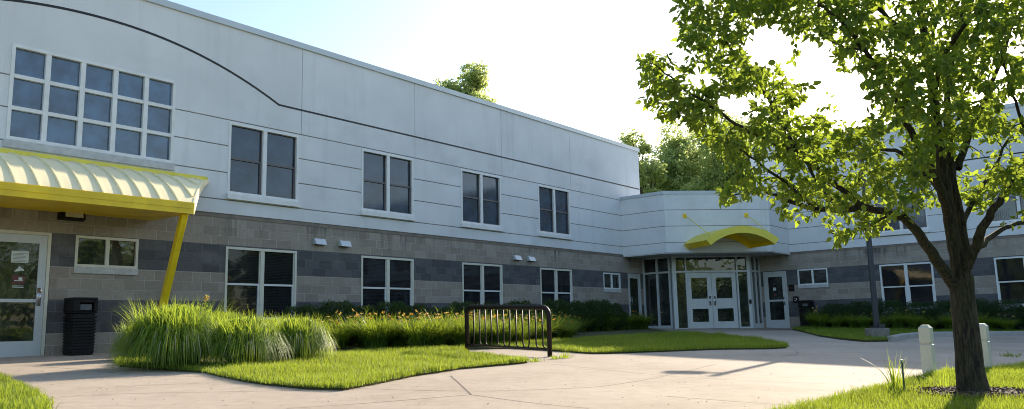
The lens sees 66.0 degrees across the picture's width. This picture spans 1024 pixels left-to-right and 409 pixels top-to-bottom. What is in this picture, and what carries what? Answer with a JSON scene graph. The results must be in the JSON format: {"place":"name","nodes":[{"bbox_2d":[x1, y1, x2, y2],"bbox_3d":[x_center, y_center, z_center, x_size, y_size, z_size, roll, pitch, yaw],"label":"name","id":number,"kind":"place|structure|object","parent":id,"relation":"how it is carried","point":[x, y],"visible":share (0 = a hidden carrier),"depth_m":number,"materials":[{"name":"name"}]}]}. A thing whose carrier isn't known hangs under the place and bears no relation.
{"place":"outdoors","nodes":[
{"label":"outdoors","id":0,"kind":"place"},
{"bbox_2d":[212,307,266,324],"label":"ornamental grass","id":1,"kind":"object","parent":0,"point":[233,314],"depth_m":14.98,"materials":[{"name":"green plant"}]},
{"bbox_2d":[192,310,295,364],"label":"ornamental grass","id":2,"kind":"object","parent":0,"point":[251,339],"depth_m":11.13,"materials":[{"name":"green plant"}]},
{"bbox_2d":[264,312,339,360],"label":"ornamental grass","id":3,"kind":"object","parent":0,"point":[305,336],"depth_m":12.13,"materials":[{"name":"green plant"}]},
{"bbox_2d":[111,328,785,390],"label":"lawn","id":4,"kind":"structure","parent":0,"point":[583,334],"depth_m":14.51,"materials":[{"name":"green plant"}]},
{"bbox_2d":[107,319,143,358],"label":"ornamental grass","id":5,"kind":"object","parent":4,"relation":"on","point":[126,328],"depth_m":12.81,"materials":[{"name":"green plant"}]},
{"bbox_2d":[96,296,247,371],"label":"ornamental grass","id":6,"kind":"object","parent":4,"relation":"on","point":[172,334],"depth_m":10.70,"materials":[{"name":"green plant"}]},
{"bbox_2d":[281,303,335,323],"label":"hedge shrub","id":7,"kind":"object","parent":4,"relation":"on","point":[301,309],"visible":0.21,"depth_m":17.53,"materials":[{"name":"green plant"}]},
{"bbox_2d":[309,299,366,325],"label":"hedge shrub","id":8,"kind":"object","parent":4,"relation":"on","point":[326,307],"visible":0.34,"depth_m":18.14,"materials":[{"name":"green plant"}]},
{"bbox_2d":[324,321,355,347],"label":"daylily","id":9,"kind":"object","parent":4,"relation":"on","point":[342,336],"visible":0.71,"depth_m":15.62,"materials":[{"name":"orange plant"}]},
{"bbox_2d":[320,315,364,345],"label":"daylily","id":10,"kind":"object","parent":4,"relation":"on","point":[347,343],"visible":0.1,"depth_m":16.65,"materials":[{"name":"green plant"}]},
{"bbox_2d":[309,309,376,344],"bbox_3d":[-3.419,2.650,17.111,1.849,0.802,1.771,-6,-10,26],"label":"daylily","id":11,"kind":"object","parent":4,"relation":"on","point":[352,341],"visible":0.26,"depth_m":16.91,"materials":[{"name":"green plant"}]},
{"bbox_2d":[332,304,386,325],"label":"hedge shrub","id":12,"kind":"object","parent":4,"relation":"on","point":[360,309],"visible":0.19,"depth_m":18.98,"materials":[{"name":"green plant"}]},
{"bbox_2d":[335,310,412,348],"bbox_3d":[-2.767,2.495,15.789,2.004,0.773,1.931,-2,-9,4],"label":"daylily","id":13,"kind":"object","parent":4,"relation":"on","point":[372,337],"visible":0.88,"depth_m":15.51,"materials":[{"name":"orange plant"}]},
{"bbox_2d":[340,311,408,346],"bbox_3d":[-2.954,2.556,16.327,2.204,0.789,2.147,-9,-12,43],"label":"daylily","id":14,"kind":"object","parent":4,"relation":"on","point":[360,342],"visible":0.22,"depth_m":16.13,"materials":[{"name":"green plant"}]},
{"bbox_2d":[363,300,419,324],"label":"hedge shrub","id":15,"kind":"object","parent":4,"relation":"on","point":[389,309],"visible":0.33,"depth_m":19.55,"materials":[{"name":"green plant"}]},
{"bbox_2d":[365,313,433,346],"bbox_3d":[-2.334,2.575,16.221,2.065,0.723,1.990,-6,-10,29],"label":"daylily","id":16,"kind":"object","parent":4,"relation":"on","point":[396,341],"visible":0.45,"depth_m":15.91,"materials":[{"name":"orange plant"}]},
{"bbox_2d":[390,303,439,321],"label":"hedge shrub","id":17,"kind":"object","parent":4,"relation":"on","point":[419,308],"visible":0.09,"depth_m":20.36,"materials":[{"name":"green plant"}]},
{"bbox_2d":[380,311,458,347],"bbox_3d":[-1.861,2.466,15.663,1.854,0.787,1.776,-5,-9,25],"label":"daylily","id":18,"kind":"object","parent":4,"relation":"on","point":[412,338],"visible":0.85,"depth_m":15.48,"materials":[{"name":"green plant"}]},
{"bbox_2d":[406,312,463,344],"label":"daylily","id":19,"kind":"object","parent":4,"relation":"on","point":[440,321],"visible":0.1,"depth_m":16.70,"materials":[{"name":"green plant"}]},
{"bbox_2d":[397,312,483,346],"bbox_3d":[-1.593,2.526,16.134,2.277,0.790,2.337,0,-9,-10],"label":"daylily","id":20,"kind":"object","parent":4,"relation":"on","point":[439,339],"visible":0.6,"depth_m":15.87,"materials":[{"name":"green plant"}]},
{"bbox_2d":[427,306,456,319],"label":"hedge shrub","id":21,"kind":"object","parent":4,"relation":"on","point":[443,310],"visible":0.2,"depth_m":20.94,"materials":[{"name":"green plant"}]},
{"bbox_2d":[438,301,483,318],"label":"hedge shrub","id":22,"kind":"object","parent":4,"relation":"on","point":[457,306],"visible":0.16,"depth_m":21.61,"materials":[{"name":"green plant"}]},
{"bbox_2d":[429,314,494,345],"bbox_3d":[-1.135,2.598,16.525,2.080,0.750,2.135,-9,-11,40],"label":"daylily","id":23,"kind":"object","parent":4,"relation":"on","point":[459,337],"visible":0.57,"depth_m":16.25,"materials":[{"name":"green plant"}]},
{"bbox_2d":[456,316,506,344],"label":"daylily","id":24,"kind":"object","parent":4,"relation":"on","point":[482,339],"visible":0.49,"depth_m":16.58,"materials":[{"name":"green plant"}]},
{"bbox_2d":[461,302,507,319],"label":"hedge shrub","id":25,"kind":"object","parent":4,"relation":"on","point":[488,310],"visible":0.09,"depth_m":22.33,"materials":[{"name":"green plant"}]},
{"bbox_2d":[475,313,526,343],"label":"daylily","id":26,"kind":"object","parent":4,"relation":"on","point":[506,334],"visible":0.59,"depth_m":16.77,"materials":[{"name":"green plant"}]},
{"bbox_2d":[489,303,523,319],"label":"hedge shrub","id":27,"kind":"object","parent":4,"relation":"on","point":[512,311],"visible":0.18,"depth_m":22.97,"materials":[{"name":"green plant"}]},
{"bbox_2d":[498,299,540,317],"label":"hedge shrub","id":28,"kind":"object","parent":4,"relation":"on","point":[521,303],"visible":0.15,"depth_m":23.69,"materials":[{"name":"green plant"}]},
{"bbox_2d":[498,318,541,343],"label":"daylily","id":29,"kind":"object","parent":4,"relation":"on","point":[519,335],"visible":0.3,"depth_m":17.27,"materials":[{"name":"green plant"}]},
{"bbox_2d":[504,316,541,340],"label":"daylily","id":30,"kind":"object","parent":4,"relation":"on","point":[531,333],"visible":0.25,"depth_m":18.06,"materials":[{"name":"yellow plant"}]},
{"bbox_2d":[517,317,564,340],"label":"daylily","id":31,"kind":"object","parent":4,"relation":"on","point":[539,335],"visible":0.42,"depth_m":18.53,"materials":[{"name":"green plant"}]},
{"bbox_2d":[516,309,573,323],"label":"daylily","id":32,"kind":"object","parent":4,"relation":"on","point":[543,317],"visible":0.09,"depth_m":20.52,"materials":[{"name":"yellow plant"}]},
{"bbox_2d":[540,299,576,318],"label":"hedge shrub","id":33,"kind":"object","parent":4,"relation":"on","point":[555,305],"visible":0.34,"depth_m":24.98,"materials":[{"name":"green plant"}]},
{"bbox_2d":[534,316,584,338],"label":"daylily","id":34,"kind":"object","parent":4,"relation":"on","point":[555,335],"visible":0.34,"depth_m":19.38,"materials":[{"name":"green plant"}]},
{"bbox_2d":[557,320,587,338],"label":"daylily","id":35,"kind":"object","parent":4,"relation":"on","point":[567,333],"visible":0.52,"depth_m":20.02,"materials":[{"name":"green plant"}]},
{"bbox_2d":[552,300,592,330],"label":"hedge shrub","id":36,"kind":"object","parent":4,"relation":"on","point":[576,306],"visible":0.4,"depth_m":25.64,"materials":[{"name":"green plant"}]},
{"bbox_2d":[576,300,605,330],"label":"hedge shrub","id":37,"kind":"object","parent":4,"relation":"on","point":[595,308],"visible":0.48,"depth_m":26.32,"materials":[{"name":"green plant"}]},
{"bbox_2d":[589,299,618,330],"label":"hedge shrub","id":38,"kind":"object","parent":4,"relation":"on","point":[607,308],"visible":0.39,"depth_m":27.00,"materials":[{"name":"green plant"}]},
{"bbox_2d":[600,313,626,329],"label":"daylily","id":39,"kind":"object","parent":4,"relation":"on","point":[607,326],"visible":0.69,"depth_m":26.90,"materials":[{"name":"green plant"}]},
{"bbox_2d":[605,302,629,329],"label":"hedge shrub","id":40,"kind":"object","parent":4,"relation":"on","point":[619,310],"visible":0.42,"depth_m":27.75,"materials":[{"name":"green plant"}]},
{"bbox_2d":[615,309,638,328],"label":"daylily","id":41,"kind":"object","parent":4,"relation":"on","point":[628,325],"visible":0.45,"depth_m":28.34,"materials":[{"name":"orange plant"}]},
{"bbox_2d":[630,312,643,328],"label":"daylily","id":42,"kind":"object","parent":4,"relation":"on","point":[635,325],"visible":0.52,"depth_m":28.72,"materials":[{"name":"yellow plant"}]},
{"bbox_2d":[487,330,789,351],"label":"grass","id":43,"kind":"structure","parent":4,"relation":"on","point":[667,340],"depth_m":16.67,"materials":[{"name":"green plant"}]},
{"bbox_2d":[631,310,664,328],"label":"daylily","id":44,"kind":"object","parent":4,"relation":"on","point":[645,323],"visible":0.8,"depth_m":28.86,"materials":[{"name":"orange plant"}]},
{"bbox_2d":[0,328,1023,408],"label":"pavement","id":45,"kind":"structure","parent":0,"point":[831,365],"depth_m":9.08,"materials":[{"name":"concrete"}]},
{"bbox_2d":[62,297,97,355],"bbox_3d":[-7.871,2.216,14.355,0.428,1.030,0.428,-8,-11,38],"label":"trash bin","id":46,"kind":"object","parent":45,"relation":"on","point":[79,326],"visible":1,"depth_m":14.22,"materials":[{"name":"black plastic"}]},
{"bbox_2d":[465,305,551,356],"bbox_3d":[-0.112,2.275,14.261,0.140,0.980,2.316,7,-12,-43],"label":"bike rack","id":47,"kind":"object","parent":45,"relation":"on","point":[548,321],"visible":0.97,"depth_m":14.13,"materials":[{"name":"brown metal"}]},
{"bbox_2d":[833,148,889,337],"bbox_3d":[9.053,0.977,20.590,1.090,5.050,0.580,-3,-9,8],"label":"street lamp","id":48,"kind":"object","parent":45,"relation":"on","point":[877,329],"visible":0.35,"depth_m":20.30,"materials":[{"name":"metal"}]},
{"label":"lawn","id":49,"kind":"structure","parent":45,"relation":"on","visible":0},
{"bbox_2d":[0,371,58,408],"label":"grass","id":50,"kind":"structure","parent":49,"relation":"on","point":[21,391],"depth_m":7.01,"materials":[{"name":"green plant"}]},
{"bbox_2d":[168,0,1023,163],"label":"sky","id":51,"kind":"structure","parent":0,"point":[571,63],"materials":[{"name":"white"}]},
{"bbox_2d":[764,360,1023,408],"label":"lawn","id":52,"kind":"structure","parent":0,"point":[925,400],"depth_m":6.78,"materials":[{"name":"green plant"}]},
{"bbox_2d":[861,347,930,388],"bbox_3d":[3.715,1.605,7.714,0.637,0.417,0.665,5,-11,-36],"label":"weed","id":53,"kind":"object","parent":52,"relation":"on","point":[892,378],"visible":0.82,"depth_m":7.61,"materials":[{"name":"green plant"}]},
{"bbox_2d":[918,325,936,372],"bbox_3d":[4.986,1.783,9.453,0.126,0.671,0.126,7,-12,-44],"label":"bollard","id":54,"kind":"object","parent":52,"relation":"on","point":[926,341],"visible":0.92,"depth_m":9.42,"materials":[{"name":"white concrete"}]},
{"bbox_2d":[979,323,992,367],"bbox_3d":[6.128,1.882,10.234,0.126,0.670,0.126,7,-12,-44],"label":"bollard","id":55,"kind":"object","parent":52,"relation":"on","point":[985,338],"visible":0.58,"depth_m":10.19,"materials":[{"name":"beige concrete"}]},
{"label":"mulch bed","id":56,"kind":"structure","parent":52,"relation":"on","visible":0},
{"bbox_2d":[635,0,1023,391],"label":"tree","id":57,"kind":"object","parent":56,"relation":"on","point":[941,74],"visible":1,"depth_m":6.89,"materials":[{"name":"green plant"}]},
{"bbox_2d":[907,385,1023,398],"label":"mulch","id":58,"kind":"object","parent":56,"relation":"on","point":[1003,391],"visible":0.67,"depth_m":7.20,"materials":[{"name":"brown wood"}]},
{"bbox_2d":[915,360,948,386],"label":"weed","id":59,"kind":"object","parent":58,"relation":"on","point":[946,384],"visible":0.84,"depth_m":7.69,"materials":[{"name":"plant"}]},
{"bbox_2d":[792,325,1023,341],"bbox_3d":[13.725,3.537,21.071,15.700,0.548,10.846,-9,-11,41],"label":"lawn","id":60,"kind":"structure","parent":0,"point":[859,340],"depth_m":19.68,"materials":[{"name":"green plant"}]},
{"bbox_2d":[798,300,813,325],"bbox_3d":[11.229,4.168,30.043,0.449,1.030,0.449,-9,-11,41],"label":"trash bin","id":61,"kind":"object","parent":60,"relation":"on","point":[805,306],"visible":0.65,"depth_m":29.92,"materials":[{"name":"black plastic"}]},
{"bbox_2d":[803,310,829,326],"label":"daylily","id":62,"kind":"object","parent":60,"relation":"on","point":[812,323],"visible":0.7,"depth_m":28.46,"materials":[{"name":"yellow plant"}]},
{"bbox_2d":[806,314,840,326],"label":"daylily","id":63,"kind":"object","parent":60,"relation":"on","point":[821,322],"visible":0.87,"depth_m":28.23,"materials":[{"name":"green plant"}]},
{"bbox_2d":[827,315,843,327],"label":"daylily","id":64,"kind":"object","parent":60,"relation":"on","point":[836,323],"visible":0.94,"depth_m":27.79,"materials":[{"name":"green plant"}]},
{"bbox_2d":[815,302,857,324],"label":"hedge shrub","id":65,"kind":"object","parent":60,"relation":"on","point":[825,308],"visible":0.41,"depth_m":28.77,"materials":[{"name":"green plant"}]},
{"bbox_2d":[831,311,857,326],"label":"daylily","id":66,"kind":"object","parent":60,"relation":"on","point":[843,324],"visible":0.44,"depth_m":28.07,"materials":[{"name":"green plant"}]},
{"bbox_2d":[840,313,871,327],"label":"daylily","id":67,"kind":"object","parent":60,"relation":"on","point":[853,324],"visible":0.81,"depth_m":27.42,"materials":[{"name":"green plant"}]},
{"bbox_2d":[840,300,881,324],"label":"hedge shrub","id":68,"kind":"object","parent":60,"relation":"on","point":[858,307],"visible":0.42,"depth_m":28.13,"materials":[{"name":"green plant"}]},
{"bbox_2d":[844,312,879,327],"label":"daylily","id":69,"kind":"object","parent":60,"relation":"on","point":[866,323],"visible":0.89,"depth_m":27.14,"materials":[{"name":"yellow plant"}]},
{"bbox_2d":[868,315,890,327],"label":"daylily","id":70,"kind":"object","parent":60,"relation":"on","point":[886,323],"visible":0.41,"depth_m":26.76,"materials":[{"name":"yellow plant"}]},
{"bbox_2d":[865,299,910,327],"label":"hedge shrub","id":71,"kind":"object","parent":60,"relation":"on","point":[895,305],"visible":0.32,"depth_m":27.60,"materials":[{"name":"green plant"}]},
{"bbox_2d":[882,308,914,327],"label":"daylily","id":72,"kind":"object","parent":60,"relation":"on","point":[896,322],"visible":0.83,"depth_m":26.45,"materials":[{"name":"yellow plant"}]},
{"bbox_2d":[897,310,935,328],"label":"daylily","id":73,"kind":"object","parent":60,"relation":"on","point":[915,322],"visible":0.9,"depth_m":26.11,"materials":[{"name":"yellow plant"}]},
{"bbox_2d":[896,301,936,326],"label":"hedge shrub","id":74,"kind":"object","parent":60,"relation":"on","point":[913,306],"visible":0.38,"depth_m":27.01,"materials":[{"name":"green plant"}]},
{"bbox_2d":[920,315,939,328],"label":"daylily","id":75,"kind":"object","parent":60,"relation":"on","point":[932,325],"visible":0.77,"depth_m":25.82,"materials":[{"name":"green plant"}]},
{"bbox_2d":[921,299,950,327],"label":"hedge shrub","id":76,"kind":"object","parent":60,"relation":"on","point":[945,305],"visible":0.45,"depth_m":26.50,"materials":[{"name":"green plant"}]},
{"bbox_2d":[933,309,952,328],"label":"daylily","id":77,"kind":"object","parent":60,"relation":"on","point":[948,320],"visible":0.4,"depth_m":25.38,"materials":[{"name":"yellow plant"}]},
{"bbox_2d":[950,297,998,319],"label":"hedge shrub","id":78,"kind":"object","parent":60,"relation":"on","point":[981,305],"visible":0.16,"depth_m":25.71,"materials":[{"name":"green plant"}]},
{"bbox_2d":[979,313,1007,329],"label":"daylily","id":79,"kind":"object","parent":60,"relation":"on","point":[989,323],"visible":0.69,"depth_m":24.71,"materials":[{"name":"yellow plant"}]},
{"bbox_2d":[981,298,1023,328],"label":"hedge shrub","id":80,"kind":"object","parent":60,"relation":"on","point":[996,305],"visible":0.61,"depth_m":25.20,"materials":[{"name":"green plant"}]},
{"bbox_2d":[992,315,1021,329],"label":"daylily","id":81,"kind":"object","parent":60,"relation":"on","point":[1008,324],"visible":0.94,"depth_m":24.34,"materials":[{"name":"green plant"}]},
{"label":"ground","id":82,"kind":"structure","parent":0,"visible":0},
{"bbox_2d":[433,60,497,102],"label":"tree","id":83,"kind":"object","parent":82,"relation":"on","point":[475,80],"visible":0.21,"depth_m":59.47,"materials":[{"name":"green plant"}]},
{"bbox_2d":[0,0,1023,356],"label":"school building","id":84,"kind":"structure","parent":82,"relation":"on","point":[158,150],"depth_m":19.66,"materials":[{"name":"paint"}]},
{"bbox_2d":[0,229,51,356],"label":"door","id":85,"kind":"structure","parent":84,"relation":"in","point":[25,256],"depth_m":14.05,"materials":[{"name":"paint"}]},
{"bbox_2d":[2,43,176,170],"bbox_3d":[-8.093,-1.817,15.381,0.130,1.930,3.180,-8,-11,38],"label":"gridded window","id":86,"kind":"structure","parent":84,"relation":"in","point":[60,104],"depth_m":15.25,"materials":[{"name":"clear glass"}]},
{"bbox_2d":[73,235,138,274],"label":"small window","id":87,"kind":"structure","parent":84,"relation":"in","point":[112,255],"depth_m":15.22,"materials":[{"name":"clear glass"}]},
{"bbox_2d":[224,246,296,319],"bbox_3d":[-5.675,1.817,17.837,0.082,1.630,1.850,-8,-11,38],"label":"window","id":88,"kind":"structure","parent":84,"relation":"in","point":[263,279],"depth_m":17.82,"materials":[{"name":"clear glass"}]},
{"bbox_2d":[226,122,300,207],"bbox_3d":[-5.717,-0.889,18.197,0.175,1.750,1.920,-8,-11,38],"label":"window","id":89,"kind":"structure","parent":84,"relation":"in","point":[263,164],"depth_m":18.18,"materials":[{"name":"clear glass"}]},
{"bbox_2d":[361,255,413,318],"bbox_3d":[-3.284,2.209,20.790,0.082,1.630,1.850,-8,-11,38],"label":"window","id":90,"kind":"structure","parent":84,"relation":"in","point":[389,279],"depth_m":20.78,"materials":[{"name":"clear glass"}]},
{"bbox_2d":[360,149,415,220],"bbox_3d":[-3.326,-0.497,21.151,0.175,1.750,1.920,-8,-11,38],"label":"window","id":91,"kind":"structure","parent":84,"relation":"in","point":[387,180],"depth_m":21.15,"materials":[{"name":"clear glass"}]},
{"bbox_2d":[461,169,503,231],"bbox_3d":[-0.936,-0.105,24.104,0.175,1.750,1.920,-8,-11,38],"label":"window","id":92,"kind":"structure","parent":84,"relation":"in","point":[480,192],"depth_m":24.11,"materials":[{"name":"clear glass"}]},
{"bbox_2d":[462,262,502,311],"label":"window","id":93,"kind":"structure","parent":84,"relation":"in","point":[481,283],"depth_m":23.75,"materials":[{"name":"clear glass"}]},
{"bbox_2d":[538,184,572,239],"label":"window","id":94,"kind":"structure","parent":84,"relation":"in","point":[554,218],"depth_m":27.07,"materials":[{"name":"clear glass"}]},
{"bbox_2d":[540,268,572,308],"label":"window","id":95,"kind":"structure","parent":84,"relation":"in","point":[555,284],"depth_m":26.71,"materials":[{"name":"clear glass"}]},
{"bbox_2d":[603,272,621,292],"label":"small window","id":96,"kind":"structure","parent":84,"relation":"in","point":[612,283],"depth_m":29.51,"materials":[{"name":"clear glass"}]},
{"bbox_2d":[628,273,641,317],"bbox_3d":[4.786,3.802,30.675,0.152,2.210,0.960,-8,-11,38],"label":"door","id":97,"kind":"structure","parent":84,"relation":"in","point":[634,285],"depth_m":30.77,"materials":[{"name":"paint"}]},
{"bbox_2d":[687,273,713,328],"bbox_3d":[7.296,3.760,30.569,1.004,2.225,0.122,0,-9,-8],"label":"door","id":98,"kind":"structure","parent":84,"relation":"in","point":[700,305],"depth_m":30.60,"materials":[{"name":"paint"}]},
{"bbox_2d":[711,272,738,327],"bbox_3d":[8.302,3.759,30.714,1.004,2.225,0.122,0,-9,-8],"label":"door","id":99,"kind":"structure","parent":84,"relation":"in","point":[723,284],"depth_m":30.75,"materials":[{"name":"paint"}]},
{"bbox_2d":[763,271,789,327],"bbox_3d":[10.474,3.777,31.248,0.950,2.230,0.163,-9,-11,41],"label":"door","id":100,"kind":"structure","parent":84,"relation":"in","point":[775,283],"depth_m":31.27,"materials":[{"name":"paint"}]},
{"bbox_2d":[797,268,828,288],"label":"small window","id":101,"kind":"structure","parent":84,"relation":"in","point":[807,278],"depth_m":30.38,"materials":[{"name":"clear glass"}]},
{"bbox_2d":[873,185,929,236],"bbox_3d":[14.035,0.216,28.525,1.840,1.750,0.175,-9,-11,41],"label":"window","id":102,"kind":"structure","parent":84,"relation":"in","point":[899,228],"depth_m":28.37,"materials":[{"name":"clear glass"}]},
{"bbox_2d":[879,262,935,313],"bbox_3d":[14.109,2.980,28.118,1.840,1.760,0.145,-9,-11,41],"label":"window","id":103,"kind":"structure","parent":84,"relation":"in","point":[905,282],"depth_m":28.14,"materials":[{"name":"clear glass"}]},
{"bbox_2d":[986,174,1023,226],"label":"window","id":104,"kind":"structure","parent":84,"relation":"in","point":[1009,208],"depth_m":26.33,"materials":[{"name":"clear glass"}]},
{"bbox_2d":[994,256,1023,310],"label":"window","id":105,"kind":"structure","parent":84,"relation":"in","point":[1009,271],"depth_m":26.11,"materials":[{"name":"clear glass"}]},
{"bbox_2d":[616,126,668,193],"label":"tree","id":106,"kind":"object","parent":82,"relation":"on","point":[651,174],"visible":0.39,"depth_m":62.34,"materials":[{"name":"green plant"}]},
{"bbox_2d":[639,120,715,190],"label":"tree","id":107,"kind":"object","parent":82,"relation":"on","point":[670,151],"visible":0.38,"depth_m":69.80,"materials":[{"name":"green plant"}]},
{"bbox_2d":[666,109,780,190],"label":"tree","id":108,"kind":"object","parent":82,"relation":"on","point":[714,174],"visible":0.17,"depth_m":65.53,"materials":[{"name":"green plant"}]},
{"bbox_2d":[887,331,1023,341],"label":"kerb","id":109,"kind":"structure","parent":82,"relation":"on","point":[897,337],"depth_m":21.89,"materials":[{"name":"concrete"}]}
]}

